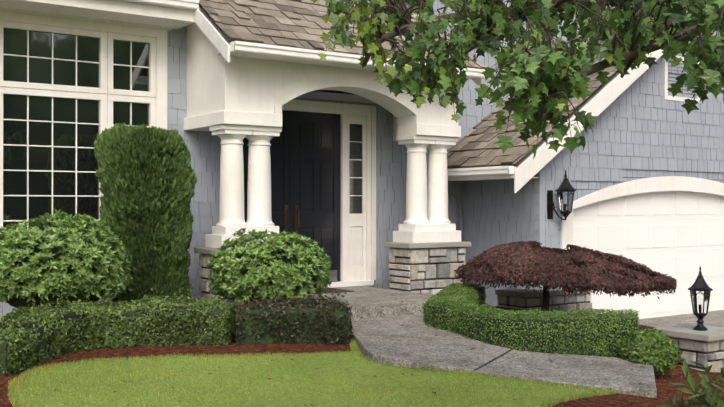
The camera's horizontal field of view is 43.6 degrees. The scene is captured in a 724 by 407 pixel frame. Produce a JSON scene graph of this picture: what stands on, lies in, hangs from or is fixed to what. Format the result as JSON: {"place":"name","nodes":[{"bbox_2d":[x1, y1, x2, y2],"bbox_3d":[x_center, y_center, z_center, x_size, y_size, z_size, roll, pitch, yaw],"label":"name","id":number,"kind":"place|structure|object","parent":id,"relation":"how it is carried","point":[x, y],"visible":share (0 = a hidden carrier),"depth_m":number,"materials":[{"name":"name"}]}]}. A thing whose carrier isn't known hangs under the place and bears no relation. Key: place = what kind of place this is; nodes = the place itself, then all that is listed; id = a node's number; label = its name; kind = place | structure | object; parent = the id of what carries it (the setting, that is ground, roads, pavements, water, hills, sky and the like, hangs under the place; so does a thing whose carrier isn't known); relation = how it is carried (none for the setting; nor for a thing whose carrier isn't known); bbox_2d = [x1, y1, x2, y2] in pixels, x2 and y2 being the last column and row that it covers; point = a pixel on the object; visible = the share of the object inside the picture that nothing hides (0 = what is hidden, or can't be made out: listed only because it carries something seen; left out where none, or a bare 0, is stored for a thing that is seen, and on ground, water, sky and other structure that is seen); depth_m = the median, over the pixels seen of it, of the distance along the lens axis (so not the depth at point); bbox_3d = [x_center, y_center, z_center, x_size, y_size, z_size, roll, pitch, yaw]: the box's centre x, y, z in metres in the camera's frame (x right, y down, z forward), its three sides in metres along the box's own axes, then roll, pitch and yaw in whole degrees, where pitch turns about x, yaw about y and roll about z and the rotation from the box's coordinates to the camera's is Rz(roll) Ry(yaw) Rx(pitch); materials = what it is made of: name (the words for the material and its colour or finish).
{"place":"outdoors","nodes":[
{"label":"outdoors","id":0,"kind":"place"},
{"bbox_2d":[0,305,723,406],"bbox_3d":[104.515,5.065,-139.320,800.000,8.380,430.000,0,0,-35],"label":"ground","id":1,"kind":"structure","parent":0,"point":[665,388],"depth_m":7.31,"materials":[{"name":"green plant"}]},
{"bbox_2d":[0,209,132,310],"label":"rhododendron","id":2,"kind":"object","parent":1,"relation":"on","point":[117,277],"depth_m":8.85,"materials":[{"name":"green plant"}]},
{"bbox_2d":[0,285,235,375],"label":"hedge","id":3,"kind":"object","parent":1,"relation":"on","point":[59,344],"depth_m":8.72,"materials":[{"name":"green plant"}]},
{"bbox_2d":[94,122,197,306],"bbox_3d":[-2.502,0.248,10.459,1.159,2.400,1.112,0,0,-35],"label":"arborvitae","id":4,"kind":"object","parent":1,"relation":"on","point":[176,170],"depth_m":10.08,"materials":[{"name":"green plant"}]},
{"bbox_2d":[202,254,234,301],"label":"mortar joints","id":5,"kind":"object","parent":1,"relation":"on","point":[211,279],"depth_m":10.95,"materials":[{"name":"grey"}]},
{"bbox_2d":[199,254,246,307],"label":"pedestal stones","id":6,"kind":"object","parent":5,"relation":"on","point":[203,272],"visible":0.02,"depth_m":10.96,"materials":[{"name":"grey stone"}]},
{"bbox_2d":[194,246,294,254],"bbox_3d":[-1.434,0.575,11.198,1.120,0.070,0.600,0,0,-35],"label":"pillar cap","id":7,"kind":"object","parent":5,"relation":"on","point":[204,250],"visible":0.35,"depth_m":10.86,"materials":[{"name":"stone"}]},
{"bbox_2d":[205,223,460,248],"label":"column plinths","id":8,"kind":"object","parent":7,"relation":"on","point":[420,233],"depth_m":12.52,"materials":[{"name":"white paint"}]},
{"bbox_2d":[212,129,455,226],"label":"columns","id":9,"kind":"structure","parent":8,"relation":"on","point":[426,200],"depth_m":11.22,"materials":[{"name":"white paint"}]},
{"bbox_2d":[184,8,460,141],"bbox_3d":[-0.454,-1.827,12.319,3.720,1.882,1.190,0,0,-35],"label":"portico stucco","id":10,"kind":"object","parent":9,"relation":"on","point":[237,93],"visible":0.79,"depth_m":11.29,"materials":[{"name":"white paint"}]},
{"bbox_2d":[296,91,376,103],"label":"porch ceiling","id":11,"kind":"structure","parent":10,"relation":"attached to","point":[333,96],"depth_m":12.71,"materials":[{"name":"grey paint"}]},
{"bbox_2d":[274,72,421,122],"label":"arch trim","id":12,"kind":"structure","parent":10,"relation":"attached to","point":[291,91],"depth_m":11.73,"materials":[{"name":"white paint"}]},
{"bbox_2d":[206,228,331,304],"bbox_3d":[-1.046,0.847,10.241,1.413,1.158,1.288,0,0,-35],"label":"rhododendron","id":13,"kind":"object","parent":1,"relation":"on","point":[228,277],"depth_m":9.88,"materials":[{"name":"green plant"}]},
{"bbox_2d":[228,289,352,344],"bbox_3d":[-0.709,1.160,9.233,1.267,0.567,0.836,0,0,-2],"label":"hedge","id":14,"kind":"object","parent":1,"relation":"on","point":[299,302],"depth_m":8.98,"materials":[{"name":"green plant"}]},
{"bbox_2d":[7,335,618,406],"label":"grass","id":15,"kind":"structure","parent":1,"relation":"on","point":[20,379],"depth_m":7.21,"materials":[{"name":"green plant"}]},
{"bbox_2d":[6,301,696,405],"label":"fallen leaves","id":16,"kind":"object","parent":1,"relation":"on","point":[246,358],"visible":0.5,"depth_m":7.77,"materials":[{"name":"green plant"}]},
{"bbox_2d":[307,286,433,319],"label":"porch slab","id":17,"kind":"structure","parent":1,"relation":"on","point":[360,299],"depth_m":11.08,"materials":[{"name":"concrete"}]},
{"bbox_2d":[309,287,353,294],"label":"step","id":18,"kind":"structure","parent":17,"relation":"on","point":[328,290],"depth_m":12.34,"materials":[{"name":"grey"}]},
{"bbox_2d":[390,247,463,292],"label":"mortar joints","id":19,"kind":"object","parent":1,"relation":"on","point":[425,279],"visible":0.14,"depth_m":12.58,"materials":[{"name":"grey"}]},
{"bbox_2d":[388,248,465,294],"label":"pedestal stones","id":20,"kind":"object","parent":19,"relation":"on","point":[421,256],"visible":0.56,"depth_m":12.56,"materials":[{"name":"grey stone"}]},
{"bbox_2d":[384,241,470,248],"bbox_3d":[0.932,0.581,12.840,1.120,0.070,0.600,0,0,-35],"label":"pillar cap","id":21,"kind":"object","parent":19,"relation":"on","point":[425,245],"visible":0.81,"depth_m":12.57,"materials":[{"name":"stone"}]},
{"bbox_2d":[350,314,656,397],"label":"walkway","id":22,"kind":"structure","parent":1,"relation":"on","point":[428,348],"depth_m":8.38,"materials":[{"name":"concrete"}]},
{"bbox_2d":[474,348,512,370],"bbox_3d":[1.230,1.434,8.353,0.023,0.003,1.316,0,0,24],"label":"walkway joint","id":23,"kind":"object","parent":22,"relation":"on","point":[493,359],"visible":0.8,"depth_m":8.29,"materials":[{"name":"grey concrete"}]},
{"bbox_2d":[289,0,723,286],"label":"house walls","id":24,"kind":"structure","parent":1,"relation":"on","point":[583,188],"depth_m":13.97,"materials":[{"name":"white paint"}]},
{"bbox_2d":[0,7,171,242],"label":"window frames","id":25,"kind":"structure","parent":24,"relation":"attached to","point":[106,33],"depth_m":11.06,"materials":[{"name":"white wood"}]},
{"bbox_2d":[3,28,148,237],"bbox_3d":[-3.704,-0.771,10.825,2.420,2.540,0.001,0,0,-35],"label":"window glass","id":26,"kind":"object","parent":25,"relation":"in","point":[40,107],"visible":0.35,"depth_m":10.86,"materials":[{"name":"black glass"}]},
{"bbox_2d":[199,5,232,42],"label":"roof deck","id":27,"kind":"structure","parent":24,"relation":"on","point":[216,26],"depth_m":10.81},
{"bbox_2d":[119,0,513,177],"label":"gutters","id":28,"kind":"object","parent":27,"relation":"attached to","point":[281,51],"visible":0.75,"depth_m":11.04,"materials":[{"name":"white metal"}]},
{"bbox_2d":[199,0,485,69],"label":"entry roof shakes","id":29,"kind":"object","parent":27,"relation":"on","point":[296,23],"visible":0.5,"depth_m":11.50,"materials":[{"name":"wood"}]},
{"bbox_2d":[0,0,705,192],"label":"roof trim","id":30,"kind":"structure","parent":27,"relation":"attached to","point":[527,169],"depth_m":11.13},
{"bbox_2d":[282,99,375,287],"bbox_3d":[-0.809,-0.124,12.833,2.390,2.660,0.170,0,0,-35],"label":"door frame","id":31,"kind":"object","parent":24,"relation":"attached to","point":[358,249],"visible":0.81,"depth_m":13.33,"materials":[{"name":"white wood"}]},
{"bbox_2d":[243,110,340,281],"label":"front doors","id":32,"kind":"structure","parent":31,"relation":"attached to","point":[305,151],"depth_m":12.90,"materials":[{"name":"black wood"}]},
{"bbox_2d":[284,205,298,230],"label":"door handles","id":33,"kind":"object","parent":32,"relation":"attached to","point":[286,218],"depth_m":12.67,"materials":[{"name":"brown metal"}]},
{"bbox_2d":[328,270,336,280],"bbox_3d":[-0.648,1.047,12.957,0.700,0.160,0.003,0,0,-35],"label":"door kick plate","id":34,"kind":"object","parent":32,"relation":"attached to","point":[333,275],"depth_m":13.12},
{"bbox_2d":[350,124,361,213],"bbox_3d":[-0.097,-0.512,13.353,0.240,1.320,0.001,0,0,-35],"label":"sidelight glass","id":35,"kind":"object","parent":31,"relation":"attached to","point":[355,170],"visible":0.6,"depth_m":13.36,"materials":[{"name":"black"}]},
{"bbox_2d":[0,0,723,318],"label":"siding shingles","id":36,"kind":"object","parent":24,"relation":"attached to","point":[641,123],"visible":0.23,"depth_m":13.81,"materials":[{"name":"grey wood"}]},
{"bbox_2d":[448,189,462,240],"bbox_3d":[1.281,0.577,14.147,0.799,2.028,0.167,0,0,-45],"label":"downspout","id":37,"kind":"object","parent":24,"relation":"attached to","point":[457,199],"visible":0.4,"depth_m":14.34,"materials":[{"name":"grey metal"}]},
{"bbox_2d":[534,166,544,286],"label":"corner trim","id":38,"kind":"structure","parent":24,"relation":"attached to","point":[539,225],"depth_m":13.07,"materials":[{"name":"paint"}]},
{"bbox_2d":[561,176,723,249],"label":"garage door trim","id":39,"kind":"structure","parent":24,"relation":"attached to","point":[679,183],"depth_m":14.32,"materials":[{"name":"white wood"}]},
{"bbox_2d":[573,191,723,318],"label":"garage door","id":40,"kind":"structure","parent":39,"relation":"in","point":[678,236],"depth_m":14.80,"materials":[{"name":"white paint"}]},
{"bbox_2d":[664,55,699,102],"bbox_3d":[5.286,-2.057,14.941,0.940,0.740,0.030,0,0,-35],"label":"gable vent frame","id":41,"kind":"object","parent":24,"relation":"attached to","point":[668,97],"visible":0.4,"depth_m":14.70,"materials":[{"name":"white wood"}]},
{"bbox_2d":[668,62,696,98],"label":"gable vent louvres","id":42,"kind":"object","parent":41,"relation":"in","point":[676,81],"visible":0.15,"depth_m":14.87,"materials":[{"name":"grey wood"}]},
{"bbox_2d":[423,282,638,357],"bbox_3d":[1.586,1.271,10.235,1.922,0.671,3.416,0,0,-35],"label":"boxwood hedge","id":43,"kind":"object","parent":1,"relation":"on","point":[462,292],"depth_m":9.05,"materials":[{"name":"green plant"}]},
{"bbox_2d":[454,240,676,311],"bbox_3d":[2.520,0.932,11.343,2.002,0.916,2.739,1,-1,-69],"label":"japanese maple","id":44,"kind":"object","parent":1,"relation":"on","point":[526,258],"depth_m":10.74,"materials":[{"name":"brown plant"}]},
{"bbox_2d":[617,329,682,375],"bbox_3d":[2.821,1.456,8.850,0.606,0.468,0.576,0,0,-35],"label":"boxwood ball","id":45,"kind":"object","parent":1,"relation":"on","point":[673,351],"depth_m":8.68,"materials":[{"name":"green plant"}]},
{"bbox_2d":[638,324,683,359],"bbox_3d":[2.635,1.542,11.258,3.800,0.350,3.200,0,0,-35],"label":"maple bed mound","id":46,"kind":"object","parent":1,"relation":"on","point":[642,327],"visible":0.04,"depth_m":11.24,"materials":[{"name":"brown soil"}]},
{"bbox_2d":[646,358,723,406],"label":"shrub","id":47,"kind":"object","parent":1,"relation":"on","point":[701,395],"depth_m":5.60,"materials":[{"name":"green plant"}]},
{"bbox_2d":[669,337,723,371],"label":"gate pillar stones","id":48,"kind":"object","parent":1,"relation":"on","point":[696,345],"visible":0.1,"depth_m":9.82,"materials":[{"name":"grey stone"}]},
{"bbox_2d":[653,323,723,341],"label":"wall cap","id":49,"kind":"object","parent":48,"relation":"on","point":[710,334],"visible":0.83,"depth_m":9.94,"materials":[{"name":"grey concrete"}]},
{"bbox_2d":[688,266,712,330],"bbox_3d":[3.766,1.052,10.075,0.262,0.710,0.227,0,0,-35],"label":"post lantern","id":50,"kind":"object","parent":49,"relation":"on","point":[700,284],"depth_m":10.02,"materials":[{"name":"black metal"}]},
{"bbox_2d":[679,338,723,369],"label":"mortar","id":51,"kind":"object","parent":48,"relation":"attached to","point":[712,352],"depth_m":9.85,"materials":[{"name":"grey concrete"}]},
{"bbox_2d":[311,0,723,158],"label":"maple","id":52,"kind":"object","parent":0,"point":[508,77],"depth_m":4.26,"materials":[{"name":"green plant"}]},
{"bbox_2d":[447,64,625,168],"bbox_3d":[5.650,-2.226,16.083,9.960,3.466,1.970,0,0,-35],"label":"roof edge","id":53,"kind":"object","parent":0,"point":[578,108],"depth_m":13.13,"materials":[{"name":"wood"}]},
{"bbox_2d":[427,2,664,168],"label":"garage roof shakes","id":54,"kind":"structure","parent":53,"relation":"on","point":[475,146],"depth_m":13.55,"materials":[{"name":"brown wood"}]},
{"bbox_2d":[547,170,575,219],"bbox_3d":[2.887,-0.122,13.095,0.261,0.729,0.423,0,0,-65],"label":"wall lantern","id":55,"kind":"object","parent":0,"point":[565,185],"depth_m":13.02,"materials":[{"name":"black metal"}]},
{"bbox_2d":[638,310,723,326],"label":"driveway","id":56,"kind":"structure","parent":0,"point":[713,318],"depth_m":14.30,"materials":[{"name":"concrete"}]},
{"bbox_2d":[497,293,591,313],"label":"planter stones","id":57,"kind":"object","parent":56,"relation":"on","point":[527,302],"visible":0.25,"depth_m":12.46,"materials":[{"name":"grey stone"}]},
{"bbox_2d":[499,293,589,311],"bbox_3d":[2.573,1.576,12.717,1.296,0.619,0.506,0,0,-35],"label":"planter mortar","id":58,"kind":"object","parent":57,"relation":"attached to","point":[576,303],"depth_m":12.45,"materials":[{"name":"grey concrete"}]},
{"bbox_2d":[495,287,594,297],"bbox_3d":[2.584,1.231,12.694,1.410,0.070,0.580,0,0,-35],"label":"stone wall cap","id":59,"kind":"object","parent":57,"relation":"on","point":[527,293],"visible":0.65,"depth_m":12.37,"materials":[{"name":"grey stone"}]}
]}

